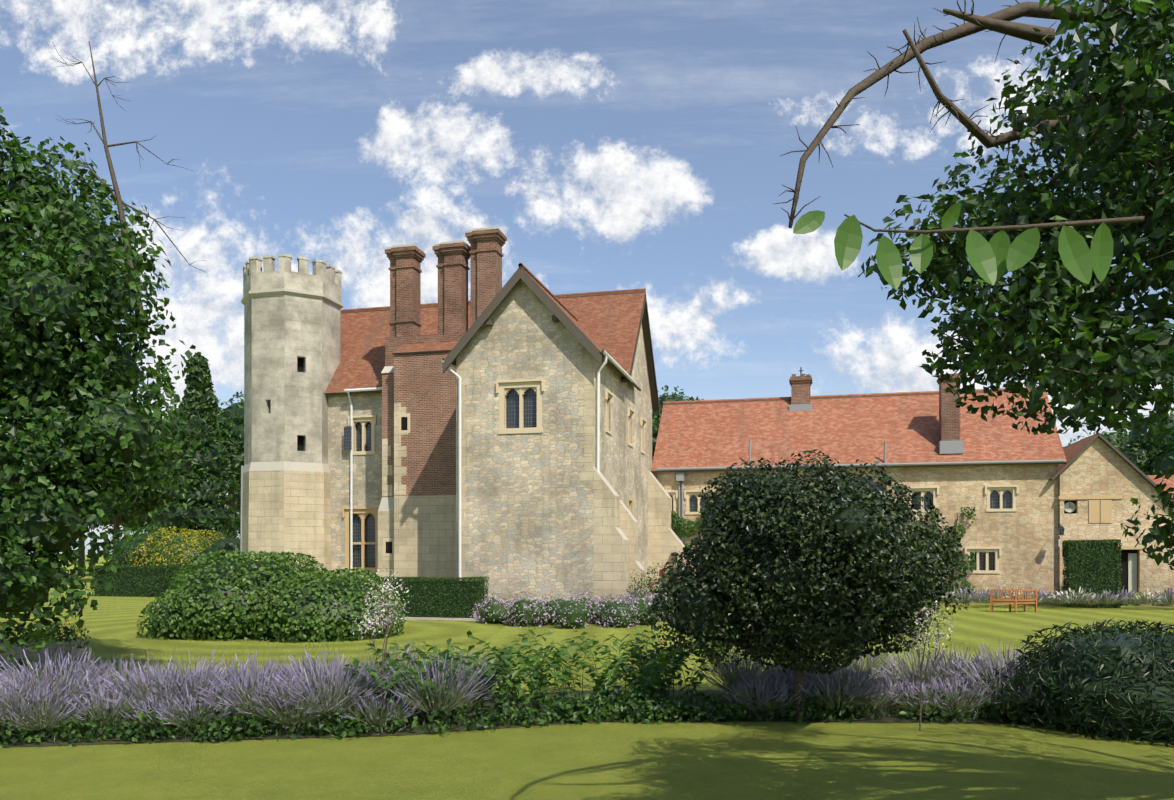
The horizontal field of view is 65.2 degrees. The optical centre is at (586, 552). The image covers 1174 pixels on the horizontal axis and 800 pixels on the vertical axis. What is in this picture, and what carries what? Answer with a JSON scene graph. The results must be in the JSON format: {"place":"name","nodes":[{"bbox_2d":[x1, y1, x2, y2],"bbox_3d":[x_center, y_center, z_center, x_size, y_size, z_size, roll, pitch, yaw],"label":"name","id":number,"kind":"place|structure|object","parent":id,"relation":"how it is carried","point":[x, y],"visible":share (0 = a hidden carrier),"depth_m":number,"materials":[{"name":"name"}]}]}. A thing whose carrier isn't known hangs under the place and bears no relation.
{"place":"outdoors","nodes":[
{"label":"outdoors","id":0,"kind":"place"},
{"bbox_2d":[0,554,1173,799],"bbox_3d":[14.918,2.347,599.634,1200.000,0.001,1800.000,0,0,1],"label":"lawn","id":1,"kind":"structure","parent":0,"point":[738,760],"depth_m":10.64,"materials":[{"name":"green plant"}]},
{"bbox_2d":[0,641,84,666],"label":"lavender","id":2,"kind":"object","parent":1,"relation":"on","point":[54,647],"visible":0.65,"depth_m":18.80,"materials":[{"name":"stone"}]},
{"bbox_2d":[0,620,90,647],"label":"low plants","id":3,"kind":"object","parent":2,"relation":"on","point":[67,634],"visible":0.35,"depth_m":18.99,"materials":[{"name":"green plant"}]},
{"bbox_2d":[0,41,204,665],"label":"tree","id":4,"kind":"object","parent":1,"relation":"on","point":[72,284],"depth_m":15.43,"materials":[{"name":"green plant"}]},
{"bbox_2d":[98,524,239,565],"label":"shrubs","id":5,"kind":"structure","parent":1,"relation":"on","point":[153,548],"depth_m":56.72,"materials":[{"name":"green plant"}]},
{"bbox_2d":[136,549,405,641],"bbox_3d":[-8.766,1.152,26.466,7.282,2.483,5.840,0,0,1],"label":"shrub","id":6,"kind":"object","parent":1,"relation":"on","point":[281,598],"visible":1,"depth_m":24.62,"materials":[{"name":"green plant"}]},
{"bbox_2d":[240,227,685,601],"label":"manor house","id":7,"kind":"structure","parent":1,"relation":"on","point":[496,433],"depth_m":38.67,"materials":[{"name":"stone"}]},
{"bbox_2d":[0,617,1055,746],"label":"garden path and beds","id":8,"kind":"structure","parent":1,"relation":"on","point":[887,718],"depth_m":12.67,"materials":[{"name":"soil"}]},
{"bbox_2d":[0,641,1045,741],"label":"lavender","id":9,"kind":"object","parent":8,"relation":"on","point":[278,695],"visible":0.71,"depth_m":12.29,"materials":[{"name":"purple plant"}]},
{"bbox_2d":[0,566,1173,747],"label":"plants","id":10,"kind":"object","parent":8,"relation":"on","point":[1119,682],"visible":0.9,"depth_m":12.28,"materials":[{"name":"green plant"}]},
{"bbox_2d":[631,449,972,719],"bbox_3d":[3.100,0.461,12.882,4.090,3.773,3.831,0,0,35],"label":"holly tree","id":11,"kind":"object","parent":8,"relation":"on","point":[819,563],"depth_m":11.88,"materials":[{"name":"green plant"}]},
{"bbox_2d":[468,551,695,628],"bbox_3d":[2.043,1.159,33.793,6.787,2.420,13.572,0,0,42],"label":"flower bed","id":12,"kind":"object","parent":1,"relation":"on","point":[566,613],"visible":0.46,"depth_m":29.29,"materials":[{"name":"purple plant"}]},
{"bbox_2d":[92,539,1122,617],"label":"clipped hedges","id":13,"kind":"object","parent":1,"relation":"on","point":[1092,565],"visible":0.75,"depth_m":38.61,"materials":[{"name":"green plant"}]},
{"bbox_2d":[46,352,1173,575],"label":"trees","id":14,"kind":"object","parent":1,"relation":"on","point":[210,472],"visible":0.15,"depth_m":66.71,"materials":[{"name":"green plant"}]},
{"bbox_2d":[671,507,975,602],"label":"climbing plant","id":15,"kind":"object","parent":1,"relation":"on","point":[689,533],"depth_m":42.09,"materials":[{"name":"green plant"}]},
{"bbox_2d":[651,367,1173,605],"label":"long abbey wing","id":16,"kind":"structure","parent":1,"relation":"on","point":[999,473],"depth_m":42.43,"materials":[{"name":"beige stone"}]},
{"bbox_2d":[990,589,1036,612],"bbox_3d":[16.719,1.897,36.075,1.829,0.900,0.725,0,0,1],"label":"bench","id":17,"kind":"object","parent":1,"relation":"on","point":[1024,601],"visible":1,"depth_m":35.81,"materials":[{"name":"brown wood"}]},
{"bbox_2d":[932,586,1173,607],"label":"flower border","id":18,"kind":"object","parent":1,"relation":"on","point":[1130,599],"visible":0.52,"depth_m":38.12,"materials":[{"name":"plant"}]},
{"bbox_2d":[0,0,1173,553],"label":"sky","id":19,"kind":"structure","parent":0,"point":[612,145],"materials":[{"name":"blue"}]},
{"bbox_2d":[774,0,1173,569],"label":"fruit tree","id":20,"kind":"object","parent":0,"point":[1081,256],"depth_m":5.02,"materials":[{"name":"green plant"}]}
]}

